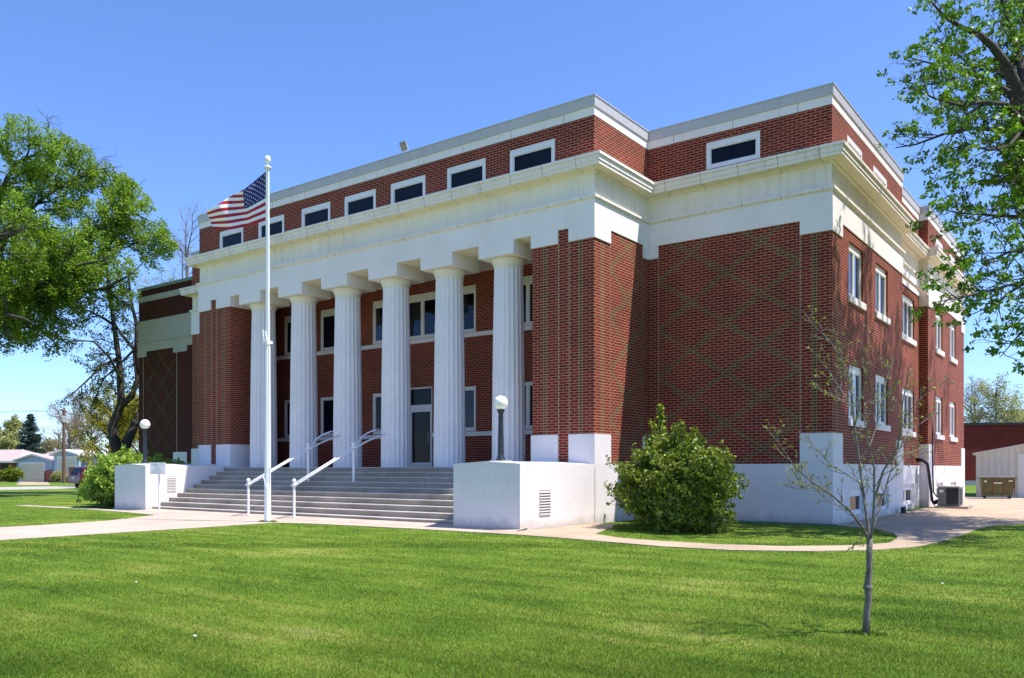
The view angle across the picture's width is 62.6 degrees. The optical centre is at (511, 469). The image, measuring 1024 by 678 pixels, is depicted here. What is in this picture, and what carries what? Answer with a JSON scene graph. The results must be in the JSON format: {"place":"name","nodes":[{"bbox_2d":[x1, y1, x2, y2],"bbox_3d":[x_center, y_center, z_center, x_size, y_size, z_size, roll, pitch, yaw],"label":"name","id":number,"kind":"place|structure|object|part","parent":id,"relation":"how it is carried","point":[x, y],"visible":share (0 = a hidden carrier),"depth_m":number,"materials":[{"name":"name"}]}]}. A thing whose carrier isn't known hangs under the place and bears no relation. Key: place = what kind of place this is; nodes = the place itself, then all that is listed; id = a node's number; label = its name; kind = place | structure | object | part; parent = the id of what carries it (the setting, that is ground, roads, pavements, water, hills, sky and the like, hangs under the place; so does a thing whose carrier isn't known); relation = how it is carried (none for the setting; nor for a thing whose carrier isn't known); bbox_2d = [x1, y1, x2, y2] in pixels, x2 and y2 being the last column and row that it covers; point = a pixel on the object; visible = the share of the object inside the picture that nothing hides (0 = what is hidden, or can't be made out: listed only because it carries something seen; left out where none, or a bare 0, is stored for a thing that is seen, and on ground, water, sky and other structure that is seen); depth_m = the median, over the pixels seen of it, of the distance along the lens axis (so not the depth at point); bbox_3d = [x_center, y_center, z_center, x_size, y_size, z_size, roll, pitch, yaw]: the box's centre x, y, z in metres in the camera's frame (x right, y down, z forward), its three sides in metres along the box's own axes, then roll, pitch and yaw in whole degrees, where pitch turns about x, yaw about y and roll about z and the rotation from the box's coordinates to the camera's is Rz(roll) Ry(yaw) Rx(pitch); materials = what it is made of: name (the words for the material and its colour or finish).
{"place":"outdoors","nodes":[
{"label":"outdoors","id":0,"kind":"place"},
{"bbox_2d":[12,454,53,481],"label":"garage","id":1,"kind":"structure","parent":0,"point":[33,467],"depth_m":99.94,"materials":[{"name":"blue"}]},
{"bbox_2d":[20,462,45,481],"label":"garage door","id":2,"kind":"structure","parent":1,"relation":"in","point":[33,471],"depth_m":100.00,"materials":[{"name":"white metal"}]},
{"bbox_2d":[17,482,49,484],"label":"driveway","id":3,"kind":"structure","parent":0,"point":[33,483],"depth_m":87.58,"materials":[{"name":"concrete"}]},
{"bbox_2d":[0,486,77,489],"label":"road","id":4,"kind":"structure","parent":0,"point":[38,487],"depth_m":68.58,"materials":[{"name":"grey asphalt"}]},
{"bbox_2d":[0,482,1023,677],"bbox_3d":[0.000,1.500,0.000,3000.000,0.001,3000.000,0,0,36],"label":"ground","id":5,"kind":"structure","parent":0,"point":[72,493],"depth_m":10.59,"materials":[{"name":"green plant"}]},
{"bbox_2d":[0,413,23,449],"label":"leafy tree","id":6,"kind":"object","parent":5,"relation":"on","point":[9,435],"visible":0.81,"depth_m":134.17,"materials":[{"name":"green plant"}]},
{"bbox_2d":[0,465,24,481],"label":"bush","id":7,"kind":"object","parent":5,"relation":"on","point":[11,474],"visible":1,"depth_m":96.50,"materials":[{"name":"green plant"}]},
{"bbox_2d":[0,450,38,481],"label":"brick house","id":8,"kind":"structure","parent":5,"relation":"on","point":[7,457],"depth_m":103.70,"materials":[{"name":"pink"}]},
{"bbox_2d":[1,464,7,469],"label":"window","id":9,"kind":"structure","parent":8,"relation":"in","point":[5,466],"depth_m":102.25,"materials":[{"name":"black glass"}]},
{"bbox_2d":[13,413,46,453],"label":"spruce tree","id":10,"kind":"object","parent":5,"relation":"on","point":[31,441],"visible":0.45,"depth_m":111.71,"materials":[{"name":"green plant"}]},
{"bbox_2d":[44,470,52,481],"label":"gate","id":11,"kind":"structure","parent":5,"relation":"on","point":[47,474],"depth_m":98.48,"materials":[{"name":"brown wood"}]},
{"bbox_2d":[40,437,60,452],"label":"leafy tree","id":12,"kind":"object","parent":5,"relation":"on","point":[48,445],"visible":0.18,"depth_m":126.73,"materials":[{"name":"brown plant"}]},
{"bbox_2d":[49,471,61,481],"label":"bush","id":13,"kind":"object","parent":5,"relation":"on","point":[56,476],"visible":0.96,"depth_m":95.76,"materials":[{"name":"green plant"}]},
{"bbox_2d":[60,408,66,482],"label":"utility pole","id":14,"kind":"object","parent":5,"relation":"on","point":[63,419],"visible":0.97,"depth_m":90.88,"materials":[{"name":"brown wood"}]},
{"bbox_2d":[40,401,104,451],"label":"bare tree","id":15,"kind":"object","parent":5,"relation":"on","point":[56,433],"visible":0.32,"depth_m":116.74,"materials":[{"name":"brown plant"}]},
{"bbox_2d":[68,466,92,487],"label":"parked car","id":16,"kind":"object","parent":5,"relation":"on","point":[75,475],"visible":0.2,"depth_m":64.06,"materials":[{"name":"red paint"}]},
{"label":"rear window","id":17,"kind":"part","parent":16,"relation":"part of","materials":[{"name":"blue glass"}]},
{"bbox_2d":[51,384,115,449],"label":"bare tree","id":18,"kind":"object","parent":5,"relation":"on","point":[77,425],"visible":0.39,"depth_m":111.55,"materials":[{"name":"brown plant"}]},
{"bbox_2d":[0,105,179,361],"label":"elm tree","id":19,"kind":"object","parent":5,"relation":"on","point":[67,273],"visible":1,"depth_m":46.64,"materials":[{"name":"green plant"}]},
{"bbox_2d":[49,449,135,481],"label":"house","id":20,"kind":"structure","parent":5,"relation":"on","point":[72,460],"depth_m":96.79,"materials":[{"name":"blue"}]},
{"bbox_2d":[57,456,76,481],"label":"garage door","id":21,"kind":"structure","parent":20,"relation":"in","point":[70,461],"depth_m":96.78,"materials":[{"name":"white metal"}]},
{"bbox_2d":[54,250,138,455],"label":"willowy tree","id":22,"kind":"object","parent":5,"relation":"on","point":[123,402],"visible":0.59,"depth_m":51.81,"materials":[{"name":"green plant"}]},
{"bbox_2d":[69,382,138,465],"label":"tree","id":23,"kind":"object","parent":5,"relation":"on","point":[123,424],"visible":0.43,"depth_m":73.41,"materials":[{"name":"green plant"}]},
{"bbox_2d":[74,443,163,506],"bbox_3d":[-15.361,0.307,33.541,4.641,2.652,3.611,0,0,36],"label":"bush","id":24,"kind":"object","parent":5,"relation":"on","point":[98,483],"visible":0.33,"depth_m":32.41,"materials":[{"name":"green plant"}]},
{"bbox_2d":[111,390,138,453],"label":"tree","id":25,"kind":"object","parent":5,"relation":"on","point":[136,438],"visible":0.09,"depth_m":76.83,"materials":[{"name":"green plant"}]},
{"bbox_2d":[121,267,176,374],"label":"bare tree","id":26,"kind":"object","parent":5,"relation":"on","point":[148,284],"visible":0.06,"depth_m":72.00,"materials":[{"name":"brown plant"}]},
{"bbox_2d":[153,452,190,463],"bbox_3d":[-15.167,0.391,36.571,2.780,2.352,2.331,0,0,-15],"label":"bush","id":27,"kind":"object","parent":5,"relation":"on","point":[167,461],"visible":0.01,"depth_m":36.37,"materials":[{"name":"green plant"}]},
{"bbox_2d":[155,198,206,280],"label":"bare tree","id":28,"kind":"object","parent":5,"relation":"on","point":[185,256],"visible":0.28,"depth_m":65.28,"materials":[{"name":"brown plant"}]},
{"bbox_2d":[0,505,495,539],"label":"walk","id":29,"kind":"structure","parent":5,"relation":"on","point":[155,521],"depth_m":22.29,"materials":[{"name":"concrete"}]},
{"bbox_2d":[150,462,165,514],"bbox_3d":[-11.532,0.640,27.444,0.540,1.720,0.078,0,0,6],"label":"sign","id":30,"kind":"object","parent":29,"relation":"on","point":[158,468],"visible":0.99,"depth_m":27.42,"materials":[{"name":"white metal"}]},
{"bbox_2d":[262,156,272,520],"bbox_3d":[-6.932,-3.670,23.851,0.232,10.440,0.245,0,0,36],"label":"flagpole","id":31,"kind":"object","parent":5,"relation":"on","point":[267,342],"visible":0.97,"depth_m":23.80,"materials":[{"name":"white metal"}]},
{"bbox_2d":[206,172,265,229],"bbox_3d":[-7.989,-7.696,24.331,2.269,1.499,0.226,0,0,26],"label":"flag","id":32,"kind":"object","parent":31,"relation":"attached to","point":[246,206],"visible":1,"depth_m":24.28,"materials":[{"name":"multicoloured fabric"}]},
{"bbox_2d":[113,508,526,530],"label":"walk","id":33,"kind":"structure","parent":5,"relation":"on","point":[425,524],"depth_m":24.34,"materials":[{"name":"concrete"}]},
{"bbox_2d":[115,82,974,530],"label":"courthouse","id":34,"kind":"structure","parent":5,"relation":"on","point":[585,284],"depth_m":25.39,"materials":[{"name":"red brick"}]},
{"bbox_2d":[137,419,149,463],"bbox_3d":[-13.972,-1.029,32.043,0.400,1.738,0.400,0,0,36],"label":"lamp post","id":35,"kind":"object","parent":34,"relation":"on","point":[144,424],"visible":0.99,"depth_m":31.97,"materials":[{"name":"grey metal"}]},
{"bbox_2d":[220,227,242,248],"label":"window","id":36,"kind":"structure","parent":34,"relation":"in","point":[231,237],"depth_m":33.04,"materials":[{"name":"white glass"}]},
{"bbox_2d":[259,214,283,237],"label":"window","id":37,"kind":"structure","parent":34,"relation":"in","point":[276,223],"depth_m":31.47,"materials":[{"name":"white glass"}]},
{"bbox_2d":[285,400,289,437],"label":"window","id":38,"kind":"structure","parent":34,"relation":"in","point":[287,402],"depth_m":36.01,"materials":[{"name":"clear glass"}]},
{"bbox_2d":[285,316,290,354],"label":"window","id":39,"kind":"structure","parent":34,"relation":"in","point":[287,318],"depth_m":35.97,"materials":[{"name":"clear glass"}]},
{"bbox_2d":[245,431,339,514],"bbox_3d":[-7.266,0.032,28.316,0.686,2.836,4.123,0,0,36],"label":"handrail","id":40,"kind":"object","parent":34,"relation":"attached to","point":[306,449],"visible":0.95,"depth_m":27.92,"materials":[{"name":"white metal"}]},
{"bbox_2d":[302,201,329,226],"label":"window","id":41,"kind":"structure","parent":34,"relation":"in","point":[318,213],"depth_m":30.06,"materials":[{"name":"white glass"}]},
{"bbox_2d":[321,397,333,435],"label":"window","id":42,"kind":"structure","parent":34,"relation":"in","point":[327,403],"depth_m":34.49,"materials":[{"name":"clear glass"}]},
{"bbox_2d":[321,308,334,350],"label":"window","id":43,"kind":"structure","parent":34,"relation":"in","point":[327,316],"depth_m":34.46,"materials":[{"name":"clear glass"}]},
{"bbox_2d":[291,429,384,517],"bbox_3d":[-5.474,0.032,26.990,0.686,2.836,4.123,0,0,36],"label":"handrail","id":44,"kind":"object","parent":34,"relation":"attached to","point":[352,448],"visible":1,"depth_m":26.62,"materials":[{"name":"white metal"}]},
{"bbox_2d":[345,189,375,215],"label":"window","id":45,"kind":"structure","parent":34,"relation":"in","point":[363,201],"depth_m":28.69,"materials":[{"name":"clear glass"}]},
{"bbox_2d":[373,393,380,434],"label":"window","id":46,"kind":"structure","parent":34,"relation":"in","point":[377,396],"depth_m":32.78,"materials":[{"name":"clear glass"}]},
{"bbox_2d":[399,141,408,151],"bbox_3d":[-3.580,-10.569,27.863,0.298,0.598,0.156,0,0,11],"label":"floodlight","id":47,"kind":"object","parent":34,"relation":"on","point":[403,146],"visible":0.8,"depth_m":27.82,"materials":[{"name":"grey metal"}]},
{"bbox_2d":[391,175,424,203],"bbox_3d":[-3.367,-9.020,27.370,1.530,0.800,0.060,0,0,36],"label":"window","id":48,"kind":"structure","parent":34,"relation":"in","point":[411,188],"depth_m":27.39,"materials":[{"name":"clear glass"}]},
{"bbox_2d":[411,386,431,466],"bbox_3d":[-3.398,-1.565,31.372,1.220,2.990,0.162,0,0,36],"label":"door","id":49,"kind":"structure","parent":34,"relation":"in","point":[421,397],"depth_m":31.40,"materials":[{"name":"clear glass"}]},
{"bbox_2d":[447,158,485,188],"bbox_3d":[-1.397,-9.020,25.912,1.530,0.800,0.060,0,0,36],"label":"window","id":50,"kind":"structure","parent":34,"relation":"in","point":[474,171],"depth_m":25.91,"materials":[{"name":"clear glass"}]},
{"bbox_2d":[465,386,475,430],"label":"window","id":51,"kind":"structure","parent":34,"relation":"in","point":[470,391],"depth_m":30.00,"materials":[{"name":"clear glass"}]},
{"bbox_2d":[490,396,511,461],"bbox_3d":[-0.287,-1.029,21.671,0.400,1.738,0.400,0,0,36],"label":"lamp post","id":52,"kind":"object","parent":34,"relation":"on","point":[500,403],"visible":0.99,"depth_m":21.60,"materials":[{"name":"grey metal"}]},
{"bbox_2d":[523,275,531,325],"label":"window","id":53,"kind":"structure","parent":34,"relation":"in","point":[527,280],"depth_m":28.46,"materials":[{"name":"clear glass"}]},
{"bbox_2d":[525,382,531,428],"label":"window","id":54,"kind":"structure","parent":34,"relation":"in","point":[528,385],"depth_m":28.44,"materials":[{"name":"clear glass"}]},
{"bbox_2d":[510,138,554,172],"bbox_3d":[0.596,-9.020,24.437,1.590,0.800,0.060,0,0,36],"label":"window","id":55,"kind":"structure","parent":34,"relation":"in","point":[541,153],"depth_m":24.43,"materials":[{"name":"black glass"}]},
{"bbox_2d":[706,130,759,169],"bbox_3d":[6.342,-9.140,24.142,1.600,0.780,0.060,0,0,36],"label":"window","id":56,"kind":"structure","parent":34,"relation":"in","point":[744,147],"depth_m":24.13,"materials":[{"name":"black glass"}]},
{"bbox_2d":[847,134,861,158],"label":"window","id":57,"kind":"structure","parent":34,"relation":"in","point":[852,144],"depth_m":24.33,"materials":[{"name":"white glass"}]},
{"bbox_2d":[850,488,860,513],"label":"window","id":58,"kind":"structure","parent":34,"relation":"in","point":[855,493],"depth_m":24.66,"materials":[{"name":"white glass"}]},
{"bbox_2d":[848,243,866,310],"bbox_3d":[9.972,-5.600,24.449,0.190,1.740,1.770,0,0,36],"label":"window","id":59,"kind":"structure","parent":34,"relation":"in","point":[854,297],"depth_m":24.64,"materials":[{"name":"clear glass"}]},
{"bbox_2d":[848,365,866,427],"bbox_3d":[9.972,-2.115,24.449,0.190,1.770,1.770,0,0,36],"label":"window","id":60,"kind":"structure","parent":34,"relation":"in","point":[855,372],"depth_m":24.67,"materials":[{"name":"clear glass"}]},
{"bbox_2d":[873,164,886,187],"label":"window","id":61,"kind":"structure","parent":34,"relation":"in","point":[875,170],"depth_m":26.77,"materials":[{"name":"white glass"}]},
{"bbox_2d":[877,486,885,509],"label":"window","id":62,"kind":"structure","parent":34,"relation":"in","point":[880,491],"depth_m":27.27,"materials":[{"name":"white glass"}]},
{"bbox_2d":[875,265,890,324],"bbox_3d":[11.809,-5.600,26.933,0.190,1.740,1.810,0,0,36],"label":"window","id":63,"kind":"structure","parent":34,"relation":"in","point":[880,313],"depth_m":27.17,"materials":[{"name":"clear glass"}]},
{"bbox_2d":[875,374,890,431],"bbox_3d":[11.809,-2.115,26.933,0.190,1.770,1.810,0,0,36],"label":"window","id":64,"kind":"structure","parent":34,"relation":"in","point":[882,425],"depth_m":27.20,"materials":[{"name":"clear glass"}]},
{"bbox_2d":[903,484,911,503],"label":"window","id":65,"kind":"structure","parent":34,"relation":"in","point":[907,488],"depth_m":31.78,"materials":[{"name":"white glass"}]},
{"bbox_2d":[902,294,916,346],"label":"window","id":66,"kind":"structure","parent":34,"relation":"in","point":[907,327],"depth_m":31.73,"materials":[{"name":"clear glass"}]},
{"bbox_2d":[902,388,916,436],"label":"window","id":67,"kind":"structure","parent":34,"relation":"in","point":[908,399],"depth_m":31.73,"materials":[{"name":"clear glass"}]},
{"bbox_2d":[915,469,918,483],"bbox_3d":[15.611,0.275,32.424,0.110,0.550,0.200,0,0,36],"label":"meter box","id":68,"kind":"object","parent":34,"relation":"attached to","point":[916,477],"visible":1,"depth_m":32.35,"materials":[{"name":"grey metal"}]},
{"bbox_2d":[915,416,937,504],"bbox_3d":[16.208,-0.360,32.595,1.261,3.479,0.791,0,0,-23],"label":"conduit","id":69,"kind":"object","parent":34,"relation":"attached to","point":[931,486],"visible":0.97,"depth_m":32.60,"materials":[{"name":"black metal"}]},
{"bbox_2d":[936,239,942,249],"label":"window","id":70,"kind":"structure","parent":34,"relation":"in","point":[938,243],"depth_m":34.87,"materials":[{"name":"white glass"}]},
{"bbox_2d":[935,312,944,356],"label":"window","id":71,"kind":"structure","parent":34,"relation":"in","point":[938,350],"depth_m":35.00,"materials":[{"name":"clear glass"}]},
{"bbox_2d":[935,396,944,439],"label":"window","id":72,"kind":"structure","parent":34,"relation":"in","point":[938,435],"depth_m":35.04,"materials":[{"name":"white glass"}]},
{"bbox_2d":[949,324,957,364],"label":"window","id":73,"kind":"structure","parent":34,"relation":"in","point":[951,358],"depth_m":37.74,"materials":[{"name":"white glass"}]},
{"bbox_2d":[949,402,957,441],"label":"window","id":74,"kind":"structure","parent":34,"relation":"in","point":[951,438],"depth_m":37.74,"materials":[{"name":"white glass"}]},
{"bbox_2d":[258,520,888,636],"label":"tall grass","id":75,"kind":"structure","parent":5,"relation":"on","point":[632,526],"depth_m":20.17,"materials":[{"name":"green plant"}]},
{"bbox_2d":[604,404,749,532],"bbox_3d":[3.838,-0.039,20.952,4.629,3.287,2.879,0,0,57],"label":"shrub","id":76,"kind":"object","parent":5,"relation":"on","point":[671,480],"visible":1,"depth_m":19.77,"materials":[{"name":"green plant"}]},
{"bbox_2d":[733,520,849,525],"bbox_3d":[7.672,1.469,23.026,3.163,0.052,1.209,0,0,13],"label":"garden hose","id":77,"kind":"object","parent":5,"relation":"on","point":[792,522],"visible":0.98,"depth_m":22.86,"materials":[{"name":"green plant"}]},
{"bbox_2d":[762,305,953,634],"bbox_3d":[3.033,-0.018,7.588,2.480,3.078,1.185,0,0,-16],"label":"sapling","id":78,"kind":"object","parent":5,"relation":"on","point":[868,586],"visible":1,"depth_m":7.63,"materials":[{"name":"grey plant"}]},
{"bbox_2d":[875,0,1023,375],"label":"ash tree","id":79,"kind":"object","parent":5,"relation":"on","point":[1011,128],"visible":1,"depth_m":18.92,"materials":[{"name":"green plant"}]},
{"bbox_2d":[964,374,1001,422],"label":"budding tree","id":80,"kind":"object","parent":5,"relation":"on","point":[973,392],"visible":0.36,"depth_m":94.88,"materials":[{"name":"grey plant"}]},
{"bbox_2d":[964,422,1023,485],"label":"brick building","id":81,"kind":"structure","parent":5,"relation":"on","point":[979,437],"depth_m":77.31,"materials":[{"name":"red brick"}]},
{"bbox_2d":[964,371,1023,422],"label":"budding tree","id":82,"kind":"object","parent":5,"relation":"on","point":[1009,414],"visible":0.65,"depth_m":91.15,"materials":[{"name":"green plant"}]},
{"bbox_2d":[1003,397,1023,421],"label":"budding tree","id":83,"kind":"object","parent":5,"relation":"on","point":[1019,417],"visible":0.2,"depth_m":96.97,"materials":[{"name":"green plant"}]},
{"bbox_2d":[0,493,1023,547],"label":"grass","id":84,"kind":"structure","parent":0,"point":[467,537],"depth_m":18.48,"materials":[{"name":"green plant"}]},
{"bbox_2d":[0,0,1023,450],"label":"sky","id":85,"kind":"structure","parent":0,"point":[191,98],"materials":[{"name":"blue"}]},
{"bbox_2d":[484,496,1023,551],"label":"path","id":86,"kind":"structure","parent":0,"point":[919,527],"depth_m":21.08,"materials":[{"name":"concrete"}]},
{"bbox_2d":[900,507,905,512],"bbox_3d":[13.211,1.373,28.415,0.180,0.220,0.175,0,0,36],"label":"bucket","id":87,"kind":"object","parent":86,"relation":"on","point":[903,509],"visible":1,"depth_m":28.34,"materials":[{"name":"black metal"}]},
{"bbox_2d":[934,486,972,508],"bbox_3d":[16.870,1.070,32.176,1.150,0.860,1.100,0,0,36],"label":"air conditioner","id":88,"kind":"object","parent":86,"relation":"on","point":[950,497],"visible":0.98,"depth_m":31.88,"materials":[{"name":"metal"}]},
{"bbox_2d":[977,477,1017,498],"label":"dumpster","id":89,"kind":"object","parent":86,"relation":"on","point":[997,486],"visible":0.97,"depth_m":42.35,"materials":[{"name":"brown paint"}]},
{"bbox_2d":[973,444,1023,497],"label":"shed","id":90,"kind":"structure","parent":86,"relation":"on","point":[1005,462],"depth_m":44.34,"materials":[{"name":"white metal"}]},
{"bbox_2d":[1018,454,1023,497],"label":"door","id":91,"kind":"structure","parent":90,"relation":"in","point":[1020,456],"depth_m":43.90,"materials":[{"name":"white metal"}]}
]}

